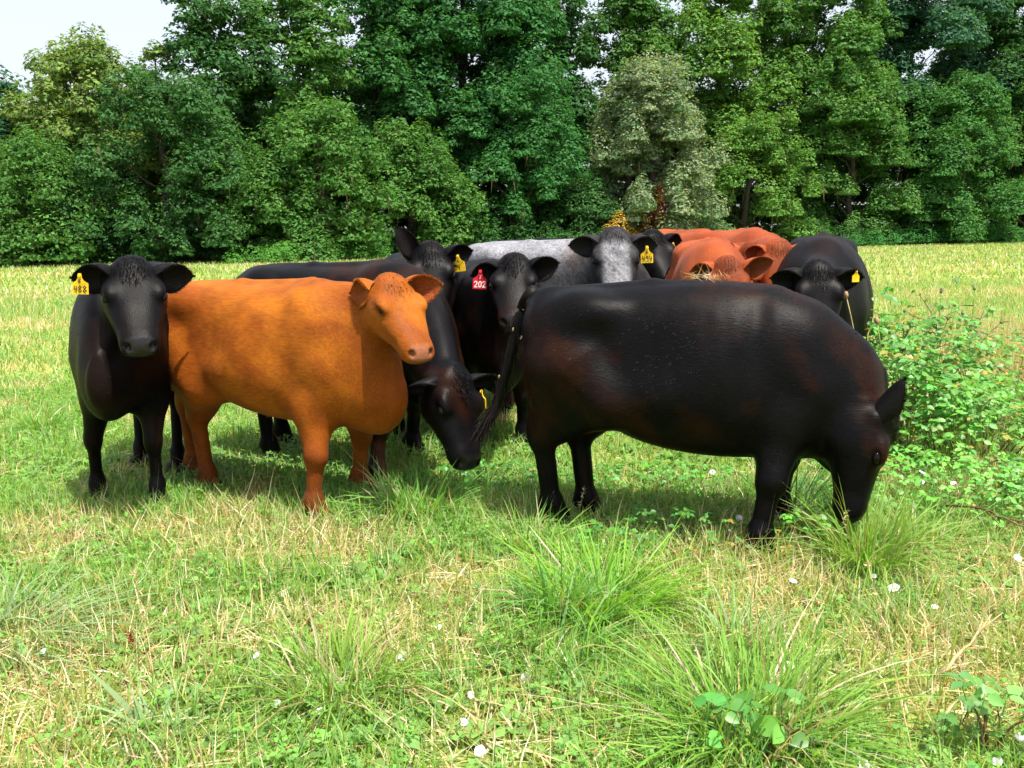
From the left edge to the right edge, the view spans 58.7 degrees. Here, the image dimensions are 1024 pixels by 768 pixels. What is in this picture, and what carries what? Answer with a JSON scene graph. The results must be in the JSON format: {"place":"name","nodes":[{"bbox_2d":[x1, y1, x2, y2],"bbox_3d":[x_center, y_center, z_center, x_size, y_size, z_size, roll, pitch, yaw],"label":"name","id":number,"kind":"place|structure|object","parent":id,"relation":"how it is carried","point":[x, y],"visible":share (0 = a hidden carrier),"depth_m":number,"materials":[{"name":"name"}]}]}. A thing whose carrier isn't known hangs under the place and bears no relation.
{"place":"outdoors","nodes":[
{"label":"outdoors","id":0,"kind":"place"},
{"bbox_2d":[0,241,1023,767],"bbox_3d":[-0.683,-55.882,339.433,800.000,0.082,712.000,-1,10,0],"label":"ground","id":1,"kind":"structure","parent":0,"point":[912,717],"depth_m":3.42,"materials":[{"name":"plant"}]},
{"bbox_2d":[0,65,64,211],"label":"tree","id":2,"kind":"object","parent":1,"relation":"on","point":[4,127],"visible":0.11,"depth_m":52.04,"materials":[{"name":"green plant"}]},
{"bbox_2d":[0,404,79,434],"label":"grass tussock","id":3,"kind":"object","parent":1,"relation":"on","point":[39,419],"depth_m":7.14,"materials":[{"name":"plant"}]},
{"bbox_2d":[0,120,126,267],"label":"tree","id":4,"kind":"object","parent":1,"relation":"on","point":[38,172],"visible":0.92,"depth_m":44.46,"materials":[{"name":"green plant"}]},
{"bbox_2d":[23,234,159,264],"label":"undergrowth","id":5,"kind":"object","parent":1,"relation":"on","point":[121,252],"visible":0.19,"depth_m":48.25,"materials":[{"name":"green plant"}]},
{"bbox_2d":[0,21,186,238],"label":"tree","id":6,"kind":"object","parent":1,"relation":"on","point":[72,119],"visible":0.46,"depth_m":49.19,"materials":[{"name":"green plant"}]},
{"bbox_2d":[0,527,193,692],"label":"grass tussock","id":7,"kind":"object","parent":1,"relation":"on","point":[7,608],"depth_m":3.47,"materials":[{"name":"plant"}]},
{"bbox_2d":[35,549,216,626],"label":"grass tussock","id":8,"kind":"object","parent":1,"relation":"on","point":[128,588],"depth_m":3.78,"materials":[{"name":"plant"}]},
{"bbox_2d":[125,630,137,684],"bbox_3d":[-1.332,0.949,3.175,0.050,0.128,0.242,-4,10,-17],"label":"dock spike","id":9,"kind":"object","parent":1,"relation":"on","point":[130,637],"visible":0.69,"depth_m":3.25,"materials":[{"name":"plant"}]},
{"bbox_2d":[68,254,195,506],"bbox_3d":[-2.137,-0.072,5.415,0.756,1.427,2.011,-2,10,-9],"label":"cow","id":10,"kind":"object","parent":1,"relation":"on","point":[118,348],"visible":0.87,"depth_m":4.67},
{"bbox_2d":[128,569,151,665],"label":"grass stalk","id":11,"kind":"object","parent":1,"relation":"on","point":[139,601],"depth_m":3.17,"materials":[{"name":"plant"}]},
{"bbox_2d":[115,38,198,221],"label":"tree","id":12,"kind":"object","parent":1,"relation":"on","point":[151,54],"visible":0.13,"depth_m":53.69,"materials":[{"name":"green plant"}]},
{"bbox_2d":[46,51,268,262],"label":"tree","id":13,"kind":"object","parent":1,"relation":"on","point":[159,129],"visible":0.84,"depth_m":46.10,"materials":[{"name":"green plant"}]},
{"bbox_2d":[74,668,240,766],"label":"grass tussock","id":14,"kind":"object","parent":1,"relation":"on","point":[117,697],"depth_m":2.79,"materials":[{"name":"plant"}]},
{"bbox_2d":[132,233,248,262],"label":"undergrowth","id":15,"kind":"object","parent":1,"relation":"on","point":[197,253],"visible":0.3,"depth_m":48.62,"materials":[{"name":"green plant"}]},
{"bbox_2d":[133,0,313,250],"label":"tree","id":16,"kind":"object","parent":1,"relation":"on","point":[224,57],"visible":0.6,"depth_m":52.85,"materials":[{"name":"green plant"}]},
{"bbox_2d":[173,114,306,256],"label":"tree","id":17,"kind":"object","parent":1,"relation":"on","point":[241,204],"visible":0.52,"depth_m":47.75,"materials":[{"name":"green plant"}]},
{"bbox_2d":[203,543,306,595],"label":"grass tussock","id":18,"kind":"object","parent":1,"relation":"on","point":[237,572],"depth_m":3.99,"materials":[{"name":"plant"}]},
{"bbox_2d":[222,0,377,193],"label":"tree","id":19,"kind":"object","parent":1,"relation":"on","point":[308,49],"visible":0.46,"depth_m":54.65,"materials":[{"name":"green plant"}]},
{"bbox_2d":[166,271,442,524],"bbox_3d":[-1.249,0.018,5.126,2.118,1.325,0.725,4,11,28],"label":"cow","id":20,"kind":"object","parent":1,"relation":"on","point":[317,361],"visible":0.93,"depth_m":4.75},
{"bbox_2d":[222,238,390,262],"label":"bramble thicket","id":21,"kind":"object","parent":1,"relation":"on","point":[280,255],"visible":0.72,"depth_m":46.92,"materials":[{"name":"green plant"}]},
{"bbox_2d":[248,95,402,262],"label":"tree","id":22,"kind":"object","parent":1,"relation":"on","point":[310,205],"visible":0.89,"depth_m":48.63,"materials":[{"name":"green plant"}]},
{"bbox_2d":[148,580,510,767],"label":"grass tussock","id":23,"kind":"object","parent":1,"relation":"on","point":[341,664],"depth_m":2.99,"materials":[{"name":"plant"}]},
{"bbox_2d":[236,259,497,485],"bbox_3d":[-0.900,-0.113,5.777,2.400,1.357,0.992,8,13,43],"label":"cow","id":24,"kind":"object","parent":1,"relation":"on","point":[446,400],"visible":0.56,"depth_m":5.12},
{"bbox_2d":[302,0,442,245],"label":"tree","id":25,"kind":"object","parent":1,"relation":"on","point":[368,46],"visible":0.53,"depth_m":58.42,"materials":[{"name":"green plant"}]},
{"bbox_2d":[344,115,490,251],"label":"tree","id":26,"kind":"object","parent":1,"relation":"on","point":[411,177],"visible":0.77,"depth_m":55.37,"materials":[{"name":"green plant"}]},
{"bbox_2d":[323,454,525,553],"bbox_3d":[-0.537,0.609,4.868,1.298,0.471,1.363,-6,11,-27],"label":"grass tussock","id":27,"kind":"object","parent":1,"relation":"on","point":[383,499],"depth_m":4.86,"materials":[{"name":"plant"}]},
{"bbox_2d":[385,225,473,438],"bbox_3d":[-0.703,-0.415,6.905,0.752,1.559,2.122,-2,10,-8],"label":"cow","id":28,"kind":"object","parent":1,"relation":"on","point":[436,259],"visible":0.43,"depth_m":6.03},
{"bbox_2d":[460,718,467,725],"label":"bindweed flower","id":29,"kind":"object","parent":1,"relation":"on","point":[465,721],"visible":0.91,"depth_m":2.73,"materials":[{"name":"white plant"}]},
{"bbox_2d":[342,0,594,204],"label":"tree","id":30,"kind":"object","parent":1,"relation":"on","point":[452,42],"visible":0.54,"depth_m":60.43,"materials":[{"name":"green plant"}]},
{"bbox_2d":[374,214,582,253],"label":"undergrowth","id":31,"kind":"object","parent":1,"relation":"on","point":[516,233],"visible":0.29,"depth_m":57.88,"materials":[{"name":"green plant"}]},
{"bbox_2d":[474,745,484,755],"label":"bindweed flower","id":32,"kind":"object","parent":1,"relation":"on","point":[479,750],"visible":1,"depth_m":2.58,"materials":[{"name":"white plant"}]},
{"bbox_2d":[394,458,574,496],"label":"leafy weed","id":33,"kind":"object","parent":1,"relation":"on","point":[446,467],"visible":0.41,"depth_m":5.41,"materials":[{"name":"plant"}]},
{"bbox_2d":[453,252,559,445],"bbox_3d":[-0.132,-0.267,6.523,0.723,1.394,2.244,-2,10,-6],"label":"cow","id":34,"kind":"object","parent":1,"relation":"on","point":[489,293],"visible":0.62,"depth_m":5.91},
{"bbox_2d":[424,64,593,239],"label":"tree","id":35,"kind":"object","parent":1,"relation":"on","point":[502,160],"visible":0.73,"depth_m":58.75,"materials":[{"name":"green plant"}]},
{"bbox_2d":[0,458,1023,767],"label":"clover leaves","id":36,"kind":"object","parent":1,"relation":"on","point":[322,734],"visible":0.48,"depth_m":3.25,"materials":[{"name":"green plant"}]},
{"bbox_2d":[0,361,1023,490],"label":"short grass","id":37,"kind":"structure","parent":1,"relation":"on","point":[29,400],"depth_m":6.23,"materials":[{"name":"plant"}]},
{"bbox_2d":[0,428,1023,767],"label":"weed leaves","id":38,"kind":"object","parent":1,"relation":"on","point":[414,740],"visible":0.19,"depth_m":3.46,"materials":[{"name":"green plant"}]},
{"bbox_2d":[0,241,1023,293],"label":"meadow grass","id":39,"kind":"structure","parent":1,"relation":"on","point":[977,248],"depth_m":38.57,"materials":[{"name":"plant"}]},
{"bbox_2d":[0,413,1023,767],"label":"dry grass stalks","id":40,"kind":"object","parent":1,"relation":"on","point":[444,579],"visible":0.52,"depth_m":3.77,"materials":[{"name":"plant"}]},
{"bbox_2d":[0,86,1023,255],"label":"deep wood foliage","id":41,"kind":"object","parent":1,"relation":"on","point":[862,196],"visible":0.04,"depth_m":77.31,"materials":[{"name":"green plant"}]},
{"bbox_2d":[0,359,1023,474],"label":"clover leaves","id":42,"kind":"object","parent":1,"relation":"on","point":[241,458],"visible":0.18,"depth_m":6.38,"materials":[{"name":"green plant"}]},
{"bbox_2d":[0,279,1023,438],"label":"dry grass stalks","id":43,"kind":"object","parent":1,"relation":"on","point":[422,418],"visible":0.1,"depth_m":15.26,"materials":[{"name":"plant"}]},
{"bbox_2d":[521,674,529,682],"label":"bindweed flower","id":44,"kind":"object","parent":1,"relation":"on","point":[523,677],"visible":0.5,"depth_m":3.01,"materials":[{"name":"white plant"}]},
{"bbox_2d":[451,489,605,568],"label":"grass tussock","id":45,"kind":"object","parent":1,"relation":"on","point":[539,520],"depth_m":4.43,"materials":[{"name":"plant"}]},
{"bbox_2d":[468,226,657,393],"bbox_3d":[0.451,-0.531,7.578,1.095,1.540,2.275,-8,12,-38],"label":"cow","id":46,"kind":"object","parent":1,"relation":"on","point":[610,254],"visible":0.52,"depth_m":6.71},
{"bbox_2d":[521,0,608,164],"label":"tree","id":47,"kind":"object","parent":1,"relation":"on","point":[585,50],"visible":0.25,"depth_m":65.77,"materials":[{"name":"green plant"}]},
{"bbox_2d":[465,527,664,633],"bbox_3d":[0.251,0.767,3.572,0.985,0.388,0.828,-1,10,0],"label":"grass tussock","id":48,"kind":"object","parent":1,"relation":"on","point":[527,596],"depth_m":3.56,"materials":[{"name":"plant"}]},
{"bbox_2d":[525,170,631,237],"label":"tree","id":49,"kind":"object","parent":1,"relation":"on","point":[571,205],"visible":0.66,"depth_m":60.64,"materials":[{"name":"green plant"}]},
{"bbox_2d":[492,229,681,278],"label":"cow","id":50,"kind":"object","parent":1,"relation":"on","point":[660,265],"visible":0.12,"depth_m":8.06},
{"bbox_2d":[452,558,737,700],"bbox_3d":[0.347,0.896,3.187,1.241,0.410,0.781,-4,10,-20],"label":"grass tussock","id":51,"kind":"object","parent":1,"relation":"on","point":[597,639],"depth_m":3.24,"materials":[{"name":"plant"}]},
{"bbox_2d":[597,210,638,234],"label":"autumn bush","id":52,"kind":"object","parent":1,"relation":"on","point":[623,226],"visible":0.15,"depth_m":60.24,"materials":[{"name":"yellow plant"}]},
{"bbox_2d":[453,506,786,678],"bbox_3d":[0.366,0.800,3.655,1.596,0.617,1.529,-1,10,0],"label":"grass tussock","id":53,"kind":"object","parent":1,"relation":"on","point":[654,598],"depth_m":3.65,"materials":[{"name":"plant"}]},
{"bbox_2d":[570,0,678,223],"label":"tree","id":54,"kind":"object","parent":1,"relation":"on","point":[640,22],"visible":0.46,"depth_m":67.68,"materials":[{"name":"green plant"}]},
{"bbox_2d":[575,45,732,234],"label":"tree","id":55,"kind":"object","parent":1,"relation":"on","point":[651,126],"visible":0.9,"depth_m":60.67,"materials":[{"name":"green plant"}]},
{"bbox_2d":[636,174,678,232],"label":"dying shrub","id":56,"kind":"object","parent":1,"relation":"on","point":[657,214],"visible":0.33,"depth_m":61.14,"materials":[{"name":"brown plant"}]},
{"bbox_2d":[576,502,750,559],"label":"leafy weed","id":57,"kind":"object","parent":1,"relation":"on","point":[688,513],"visible":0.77,"depth_m":4.32,"materials":[{"name":"plant"}]},
{"bbox_2d":[426,278,907,559],"bbox_3d":[0.677,0.113,4.554,2.365,1.283,0.760,2,10,15],"label":"cow","id":58,"kind":"object","parent":1,"relation":"on","point":[776,382],"visible":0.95,"depth_m":4.18},
{"bbox_2d":[680,264,728,281],"bbox_3d":[0.917,-0.520,4.330,0.299,0.127,0.201,-5,10,-23],"label":"straw wisp","id":59,"kind":"object","parent":58,"relation":"on","point":[709,274],"visible":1,"depth_m":4.33,"materials":[{"name":"beige plant"}]},
{"bbox_2d":[593,453,752,500],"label":"leafy weed","id":60,"kind":"object","parent":1,"relation":"on","point":[660,469],"visible":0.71,"depth_m":5.36,"materials":[{"name":"plant"}]},
{"bbox_2d":[662,229,762,282],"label":"cow","id":61,"kind":"object","parent":1,"relation":"on","point":[691,234],"visible":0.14,"depth_m":8.29},
{"bbox_2d":[690,217,747,230],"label":"bramble thicket","id":62,"kind":"object","parent":1,"relation":"on","point":[711,226],"visible":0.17,"depth_m":62.61,"materials":[{"name":"green plant"}]},
{"bbox_2d":[634,0,804,226],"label":"tree","id":63,"kind":"object","parent":1,"relation":"on","point":[722,45],"visible":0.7,"depth_m":68.41,"materials":[{"name":"green plant"}]},
{"bbox_2d":[665,237,773,282],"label":"cow","id":64,"kind":"object","parent":1,"relation":"on","point":[716,255],"visible":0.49,"depth_m":6.58},
{"bbox_2d":[659,229,780,237],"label":"cow","id":65,"kind":"object","parent":1,"relation":"on","point":[663,230],"visible":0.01,"depth_m":10.70},
{"bbox_2d":[620,565,856,680],"bbox_3d":[0.800,0.877,3.300,0.914,0.330,0.861,-7,12,-34],"label":"grass tussock","id":66,"kind":"object","parent":1,"relation":"on","point":[735,623],"depth_m":3.37,"materials":[{"name":"plant"}]},
{"bbox_2d":[501,567,988,767],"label":"grass tussock","id":67,"kind":"object","parent":1,"relation":"on","point":[776,696],"depth_m":2.77,"materials":[{"name":"plant"}]},
{"bbox_2d":[693,684,819,767],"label":"bramble sprig","id":68,"kind":"object","parent":1,"relation":"on","point":[739,704],"visible":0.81,"depth_m":2.56,"materials":[{"name":"plant"}]},
{"bbox_2d":[717,227,795,283],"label":"cow","id":69,"kind":"object","parent":1,"relation":"on","point":[776,249],"visible":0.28,"depth_m":7.47},
{"bbox_2d":[702,106,823,240],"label":"tree","id":70,"kind":"object","parent":1,"relation":"on","point":[756,136],"visible":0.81,"depth_m":65.16,"materials":[{"name":"green plant"}]},
{"bbox_2d":[706,441,919,539],"bbox_3d":[1.617,0.459,4.883,1.459,0.601,1.486,-1,10,0],"label":"rush clump","id":71,"kind":"object","parent":1,"relation":"on","point":[822,484],"visible":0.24,"depth_m":4.88,"materials":[{"name":"green plant"}]},
{"bbox_2d":[773,501,854,558],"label":"leafy weed","id":72,"kind":"object","parent":1,"relation":"on","point":[793,519],"visible":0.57,"depth_m":4.21,"materials":[{"name":"plant"}]},
{"bbox_2d":[760,215,869,244],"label":"undergrowth","id":73,"kind":"object","parent":1,"relation":"on","point":[825,228],"visible":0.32,"depth_m":67.23,"materials":[{"name":"green plant"}]},
{"bbox_2d":[769,232,873,339],"bbox_3d":[2.356,-0.423,6.997,0.810,1.478,2.329,2,10,18],"label":"cow","id":74,"kind":"object","parent":1,"relation":"on","point":[828,270],"visible":0.44,"depth_m":6.36},
{"bbox_2d":[722,0,921,205],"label":"tree","id":75,"kind":"object","parent":1,"relation":"on","point":[841,31],"visible":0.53,"depth_m":71.39,"materials":[{"name":"green plant"}]},
{"bbox_2d":[840,510,850,555],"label":"flower stalk","id":76,"kind":"object","parent":1,"relation":"on","point":[843,522],"visible":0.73,"depth_m":4.01,"materials":[{"name":"beige"}]},
{"bbox_2d":[770,48,923,245],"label":"tree","id":77,"kind":"object","parent":1,"relation":"on","point":[856,91],"visible":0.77,"depth_m":68.36,"materials":[{"name":"green plant"}]},
{"bbox_2d":[844,291,853,327],"bbox_3d":[2.370,-0.132,6.372,0.169,1.077,0.053,-1,10,0],"label":"teasel","id":78,"kind":"object","parent":1,"relation":"on","point":[846,294],"visible":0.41,"depth_m":6.30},
{"bbox_2d":[705,462,1022,617],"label":"grass tussock","id":79,"kind":"object","parent":1,"relation":"on","point":[904,535],"depth_m":3.96,"materials":[{"name":"plant"}]},
{"bbox_2d":[859,759,869,767],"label":"bindweed flower","id":80,"kind":"object","parent":1,"relation":"on","point":[860,766],"visible":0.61,"depth_m":2.50,"materials":[{"name":"white plant"}]},
{"bbox_2d":[874,315,881,358],"bbox_3d":[2.638,-0.067,6.587,0.093,0.873,0.053,-1,10,0],"label":"teasel","id":81,"kind":"object","parent":1,"relation":"on","point":[876,320],"visible":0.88,"depth_m":6.52,"materials":[{"name":"plant"}]},
{"bbox_2d":[864,559,914,767],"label":"grass stalk","id":82,"kind":"object","parent":1,"relation":"on","point":[867,564],"depth_m":2.80,"materials":[{"name":"plant"}]},
{"bbox_2d":[889,584,899,590],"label":"bindweed flower","id":83,"kind":"object","parent":1,"relation":"on","point":[894,586],"visible":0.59,"depth_m":3.68,"materials":[{"name":"white plant"}]},
{"bbox_2d":[873,309,925,352],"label":"thistle","id":84,"kind":"object","parent":1,"relation":"on","point":[904,335],"visible":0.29,"depth_m":7.01,"materials":[{"name":"green"}]},
{"bbox_2d":[807,482,1004,573],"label":"grass tussock","id":85,"kind":"object","parent":1,"relation":"on","point":[959,531],"depth_m":4.26,"materials":[{"name":"plant"}]},
{"bbox_2d":[797,0,1023,228],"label":"tree","id":86,"kind":"object","parent":1,"relation":"on","point":[920,21],"visible":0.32,"depth_m":75.28,"materials":[{"name":"green plant"}]},
{"bbox_2d":[824,575,1005,676],"bbox_3d":[1.513,0.869,3.344,0.775,0.224,0.751,-1,10,0],"label":"grass tussock","id":87,"kind":"object","parent":1,"relation":"on","point":[896,612],"depth_m":3.38,"materials":[{"name":"plant"}]},
{"bbox_2d":[812,440,1023,532],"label":"bramble bush","id":88,"kind":"object","parent":1,"relation":"on","point":[978,464],"visible":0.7,"depth_m":4.76,"materials":[{"name":"green plant"}]},
{"bbox_2d":[945,504,1023,526],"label":"bramble cane","id":89,"kind":"object","parent":88,"relation":"attached to","point":[994,513],"visible":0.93,"depth_m":4.32,"materials":[{"name":"plant"}]},
{"bbox_2d":[864,310,984,461],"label":"bramble bush","id":90,"kind":"object","parent":1,"relation":"on","point":[910,352],"visible":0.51,"depth_m":5.66,"materials":[{"name":"green plant"}]},
{"bbox_2d":[904,284,955,395],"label":"thistle","id":91,"kind":"object","parent":1,"relation":"on","point":[947,317],"visible":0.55,"depth_m":7.22,"materials":[{"name":"green"}]},
{"bbox_2d":[846,222,1023,245],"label":"bramble thicket","id":92,"kind":"object","parent":1,"relation":"on","point":[935,237],"visible":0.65,"depth_m":69.26,"materials":[{"name":"green plant"}]},
{"bbox_2d":[867,276,1012,435],"bbox_3d":[2.973,-0.234,6.855,1.547,1.146,1.287,-1,10,0],"label":"bramble bush","id":93,"kind":"object","parent":1,"relation":"on","point":[887,328],"visible":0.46,"depth_m":6.71,"materials":[{"name":"green plant"}]},
{"bbox_2d":[858,68,1023,243],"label":"tree","id":94,"kind":"object","parent":1,"relation":"on","point":[940,164],"visible":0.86,"depth_m":69.85,"materials":[{"name":"green plant"}]},
{"bbox_2d":[867,280,1023,385],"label":"tall dry grass","id":95,"kind":"structure","parent":1,"relation":"on","point":[980,329],"depth_m":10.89,"materials":[{"name":"plant"}]},
{"bbox_2d":[889,355,1023,481],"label":"bramble bush","id":96,"kind":"object","parent":1,"relation":"on","point":[986,410],"visible":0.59,"depth_m":5.62,"materials":[{"name":"green plant"}]},
{"bbox_2d":[893,671,1023,767],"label":"bramble sprig","id":97,"kind":"object","parent":1,"relation":"on","point":[976,700],"visible":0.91,"depth_m":2.59,"materials":[{"name":"plant"}]},
{"bbox_2d":[934,612,1002,678],"bbox_3d":[1.588,0.893,3.142,0.472,0.121,0.062,-9,13,-42],"label":"dead stick","id":98,"kind":"object","parent":1,"relation":"on","point":[960,652],"visible":0.91,"depth_m":3.11,"materials":[{"name":"wood"}]},
{"bbox_2d":[923,0,1023,226],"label":"tree","id":99,"kind":"object","parent":1,"relation":"on","point":[1008,37],"visible":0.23,"depth_m":77.28,"materials":[{"name":"green plant"}]},
{"bbox_2d":[923,305,1023,431],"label":"bramble bush","id":100,"kind":"object","parent":1,"relation":"on","point":[1005,356],"visible":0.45,"depth_m":7.00,"materials":[{"name":"green plant"}]},
{"bbox_2d":[946,282,1007,376],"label":"thistle","id":101,"kind":"object","parent":1,"relation":"on","point":[971,325],"visible":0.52,"depth_m":7.51,"materials":[{"name":"green"}]},
{"bbox_2d":[957,456,1023,520],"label":"bramble bush","id":102,"kind":"object","parent":1,"relation":"on","point":[984,491],"visible":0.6,"depth_m":4.72,"materials":[{"name":"green plant"}]},
{"bbox_2d":[965,77,1023,229],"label":"tree","id":103,"kind":"object","parent":1,"relation":"on","point":[1018,120],"visible":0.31,"depth_m":75.89,"materials":[{"name":"green plant"}]},
{"bbox_2d":[992,757,1001,764],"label":"bindweed flower","id":104,"kind":"object","parent":1,"relation":"on","point":[995,760],"visible":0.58,"depth_m":2.49,"materials":[{"name":"white plant"}]},
{"bbox_2d":[1014,554,1021,560],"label":"bindweed flower","id":105,"kind":"object","parent":1,"relation":"on","point":[1016,556],"visible":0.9,"depth_m":3.92,"materials":[{"name":"white plant"}]},
{"bbox_2d":[1015,733,1023,741],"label":"bindweed flower","id":106,"kind":"object","parent":1,"relation":"on","point":[1021,738],"visible":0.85,"depth_m":2.58,"materials":[{"name":"white plant"}]},
{"bbox_2d":[0,277,1023,379],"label":"meadow grass","id":107,"kind":"structure","parent":0,"point":[64,322],"depth_m":16.98,"materials":[{"name":"plant"}]},
{"bbox_2d":[0,0,1023,233],"label":"sky","id":108,"kind":"structure","parent":0,"point":[25,25],"materials":[{"name":"white"}]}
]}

